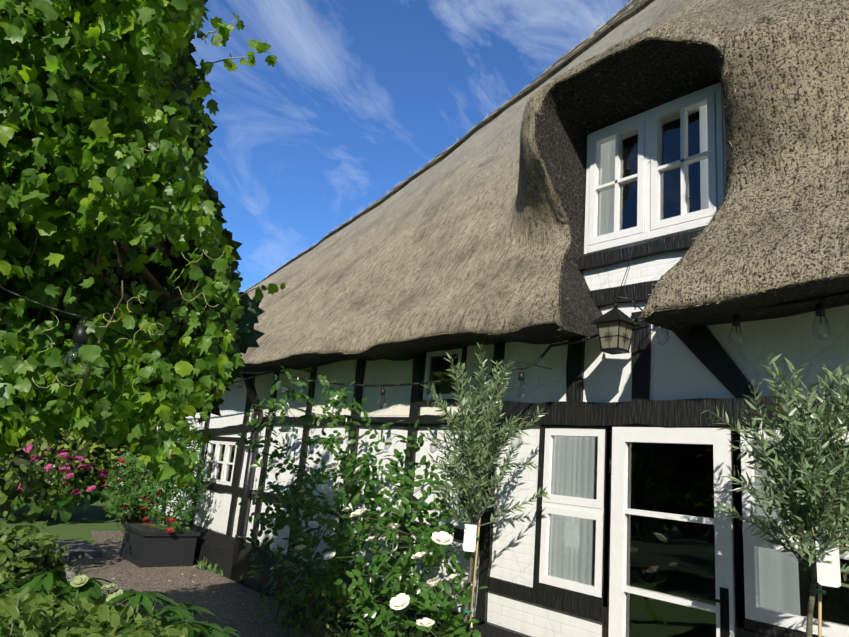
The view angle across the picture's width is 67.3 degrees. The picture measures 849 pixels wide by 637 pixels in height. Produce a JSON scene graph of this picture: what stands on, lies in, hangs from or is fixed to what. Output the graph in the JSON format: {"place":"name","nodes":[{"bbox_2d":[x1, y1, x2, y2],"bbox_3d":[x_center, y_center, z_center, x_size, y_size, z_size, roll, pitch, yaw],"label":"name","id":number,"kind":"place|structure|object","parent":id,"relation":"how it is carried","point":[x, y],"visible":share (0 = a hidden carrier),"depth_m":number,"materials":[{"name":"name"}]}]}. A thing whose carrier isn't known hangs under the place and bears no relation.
{"place":"outdoors","nodes":[
{"label":"outdoors","id":0,"kind":"place"},
{"bbox_2d":[0,483,126,630],"bbox_3d":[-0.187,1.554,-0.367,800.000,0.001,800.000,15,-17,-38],"label":"lawn","id":1,"kind":"structure","parent":0,"point":[81,524],"depth_m":11.93,"materials":[{"name":"green plant"}]},
{"bbox_2d":[0,444,108,522],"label":"pink flower shrub","id":2,"kind":"object","parent":1,"relation":"on","point":[92,494],"visible":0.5,"depth_m":11.88,"materials":[{"name":"green plant"}]},
{"bbox_2d":[16,541,102,557],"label":"stone slab paving","id":3,"kind":"structure","parent":1,"relation":"on","point":[80,549],"depth_m":8.82,"materials":[{"name":"grey stone"}]},
{"bbox_2d":[1,425,142,491],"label":"yellow green hedge","id":4,"kind":"object","parent":1,"relation":"on","point":[98,453],"visible":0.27,"depth_m":12.73,"materials":[{"name":"green plant"}]},
{"bbox_2d":[0,433,154,593],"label":"garden shrubs","id":5,"kind":"object","parent":1,"relation":"on","point":[25,555],"visible":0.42,"depth_m":6.84,"materials":[{"name":"green plant"}]},
{"bbox_2d":[100,446,153,519],"bbox_3d":[-4.972,2.751,10.706,0.822,1.284,1.133,15,-17,-38],"label":"red rose bush","id":6,"kind":"object","parent":1,"relation":"on","point":[112,503],"visible":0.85,"depth_m":10.59,"materials":[{"name":"green plant"}]},
{"bbox_2d":[0,0,285,487],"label":"vine tree","id":7,"kind":"object","parent":1,"relation":"on","point":[108,217],"visible":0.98,"depth_m":2.30,"materials":[{"name":"green plant"}]},
{"bbox_2d":[235,366,487,636],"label":"rose bush","id":8,"kind":"object","parent":1,"relation":"on","point":[400,600],"depth_m":5.16,"materials":[{"name":"green plant"}]},
{"bbox_2d":[145,82,848,636],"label":"wall","id":9,"kind":"structure","parent":1,"relation":"on","point":[793,340],"depth_m":5.02,"materials":[{"name":"paint"}]},
{"bbox_2d":[132,0,848,376],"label":"thatch roof","id":10,"kind":"structure","parent":9,"relation":"on","point":[474,234],"depth_m":4.85,"materials":[{"name":"beige wicker"}]},
{"bbox_2d":[209,0,848,369],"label":"thatch straw fringe","id":11,"kind":"object","parent":10,"relation":"attached to","point":[695,305],"visible":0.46,"depth_m":4.24,"materials":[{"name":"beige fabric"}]},
{"bbox_2d":[143,229,848,636],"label":"timber frame","id":12,"kind":"object","parent":9,"relation":"attached to","point":[707,351],"visible":0.35,"depth_m":4.63,"materials":[{"name":"black wood"}]},
{"bbox_2d":[230,371,261,579],"bbox_3d":[-2.404,2.014,8.338,0.373,2.647,0.130,15,-17,-38],"label":"down pipe","id":13,"kind":"object","parent":12,"relation":"attached to","point":[246,490],"visible":0.83,"depth_m":8.36,"materials":[{"name":"black metal"}]},
{"bbox_2d":[250,344,493,415],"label":"plaster panels","id":14,"kind":"object","parent":12,"relation":"attached to","point":[384,371],"visible":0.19,"depth_m":6.87,"materials":[{"name":"white paint"}]},
{"bbox_2d":[0,286,848,398],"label":"festoon cable","id":15,"kind":"object","parent":12,"relation":"attached to","point":[81,335],"visible":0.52,"depth_m":3.70,"materials":[{"name":"black rubber"}]},
{"bbox_2d":[61,315,829,408],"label":"light bulbs","id":16,"kind":"object","parent":15,"relation":"hanging from","point":[343,399],"visible":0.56,"depth_m":3.38,"materials":[{"name":"glass"}]},
{"bbox_2d":[583,303,735,402],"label":"white plaster panels","id":17,"kind":"object","parent":12,"relation":"attached to","point":[680,370],"visible":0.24,"depth_m":4.35,"materials":[{"name":"white paint"}]},
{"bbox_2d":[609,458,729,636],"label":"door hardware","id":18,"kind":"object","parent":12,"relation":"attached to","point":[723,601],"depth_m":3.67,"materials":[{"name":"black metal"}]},
{"bbox_2d":[203,83,848,636],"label":"window frames","id":19,"kind":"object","parent":9,"relation":"attached to","point":[651,223],"visible":0.83,"depth_m":4.38,"materials":[{"name":"paint"}]},
{"bbox_2d":[207,104,848,636],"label":"glass panes","id":20,"kind":"object","parent":19,"relation":"in","point":[643,460],"visible":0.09,"depth_m":4.20,"materials":[{"name":"clear glass"}]},
{"bbox_2d":[565,522,575,547],"bbox_3d":[1.063,1.524,4.636,0.003,0.260,0.090,15,-17,-38],"label":"hang tag window","id":21,"kind":"structure","parent":19,"relation":"attached to","point":[569,536],"depth_m":4.63,"materials":[{"name":"white paper"}]},
{"bbox_2d":[550,105,799,614],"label":"net curtains","id":22,"kind":"object","parent":9,"relation":"attached to","point":[589,523],"depth_m":4.66,"materials":[{"name":"white fabric"}]},
{"bbox_2d":[218,111,848,636],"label":"room interiors","id":23,"kind":"object","parent":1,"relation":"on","point":[676,549],"depth_m":4.29,"materials":[{"name":"black"}]},
{"bbox_2d":[66,531,348,636],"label":"gravel path","id":24,"kind":"structure","parent":0,"point":[192,590],"depth_m":7.31,"materials":[{"name":"beige gravel"}]},
{"bbox_2d":[42,539,92,607],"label":"path edging stones","id":25,"kind":"object","parent":24,"relation":"on","point":[72,575],"visible":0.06,"depth_m":7.36,"materials":[{"name":"grey stone"}]},
{"bbox_2d":[120,523,200,567],"bbox_3d":[-3.729,3.170,8.944,0.760,0.450,0.960,15,-17,-38],"label":"black planter box","id":26,"kind":"object","parent":24,"relation":"on","point":[143,545],"visible":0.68,"depth_m":8.63,"materials":[{"name":"black wood"}]},
{"bbox_2d":[135,416,212,531],"bbox_3d":[-3.560,2.234,9.050,0.968,1.784,1.396,10,-14,-21],"label":"red rose bush","id":27,"kind":"object","parent":26,"relation":"on","point":[164,498],"visible":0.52,"depth_m":8.84,"materials":[{"name":"green plant"}]},
{"bbox_2d":[53,550,361,636],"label":"path leaf litter","id":28,"kind":"object","parent":24,"relation":"on","point":[202,565],"visible":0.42,"depth_m":7.64,"materials":[{"name":"brown plant"}]},
{"bbox_2d":[251,585,358,636],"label":"low shrub","id":29,"kind":"object","parent":24,"relation":"on","point":[324,613],"visible":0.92,"depth_m":5.42,"materials":[{"name":"green plant"}]},
{"bbox_2d":[136,510,531,636],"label":"plinth base","id":30,"kind":"object","parent":24,"relation":"on","point":[213,547],"visible":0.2,"depth_m":7.56,"materials":[{"name":"black"}]},
{"bbox_2d":[424,626,434,636],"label":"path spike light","id":31,"kind":"object","parent":24,"relation":"on","point":[428,633],"visible":0.29,"depth_m":5.01,"materials":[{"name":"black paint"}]},
{"bbox_3d":[0.230,2.503,4.339,0.430,0.345,0.430,15,-17,-38],"label":"olive tree pot","id":32,"kind":"object","parent":24,"relation":"on","visible":0},
{"bbox_2d":[420,343,550,636],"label":"olive tree","id":33,"kind":"object","parent":32,"relation":"on","point":[476,452],"visible":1,"depth_m":4.54,"materials":[{"name":"green plant"}]},
{"bbox_3d":[1.593,2.230,2.644,0.430,0.345,0.430,15,-17,-38],"label":"olive tree pot","id":34,"kind":"object","parent":24,"relation":"on","visible":0},
{"bbox_2d":[701,352,848,636],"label":"olive tree","id":35,"kind":"object","parent":34,"relation":"on","point":[807,467],"visible":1,"depth_m":2.88,"materials":[{"name":"green plant"}]},
{"bbox_2d":[179,0,630,291],"label":"sky","id":36,"kind":"structure","parent":0,"point":[358,97],"materials":[{"name":"blue"}]},
{"bbox_2d":[244,0,654,292],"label":"roof ridge","id":37,"kind":"structure","parent":0,"point":[631,9],"depth_m":9.85,"materials":[{"name":"brown wicker"}]},
{"bbox_2d":[591,244,657,354],"bbox_3d":[1.382,-0.171,4.384,0.423,0.850,0.270,15,-17,-38],"label":"wall lantern","id":38,"kind":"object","parent":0,"point":[615,313],"depth_m":4.23,"materials":[{"name":"black metal"}]},
{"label":"flower bed soil","id":39,"kind":"structure","parent":0,"visible":0},
{"bbox_2d":[0,586,193,636],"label":"foreground shrub","id":40,"kind":"object","parent":39,"relation":"on","point":[28,612],"visible":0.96,"depth_m":1.39,"materials":[{"name":"green plant"}]},
{"bbox_2d":[0,570,239,636],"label":"hellebore plants","id":41,"kind":"object","parent":39,"relation":"on","point":[77,587],"visible":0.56,"depth_m":1.86,"materials":[{"name":"green plant"}]}
]}

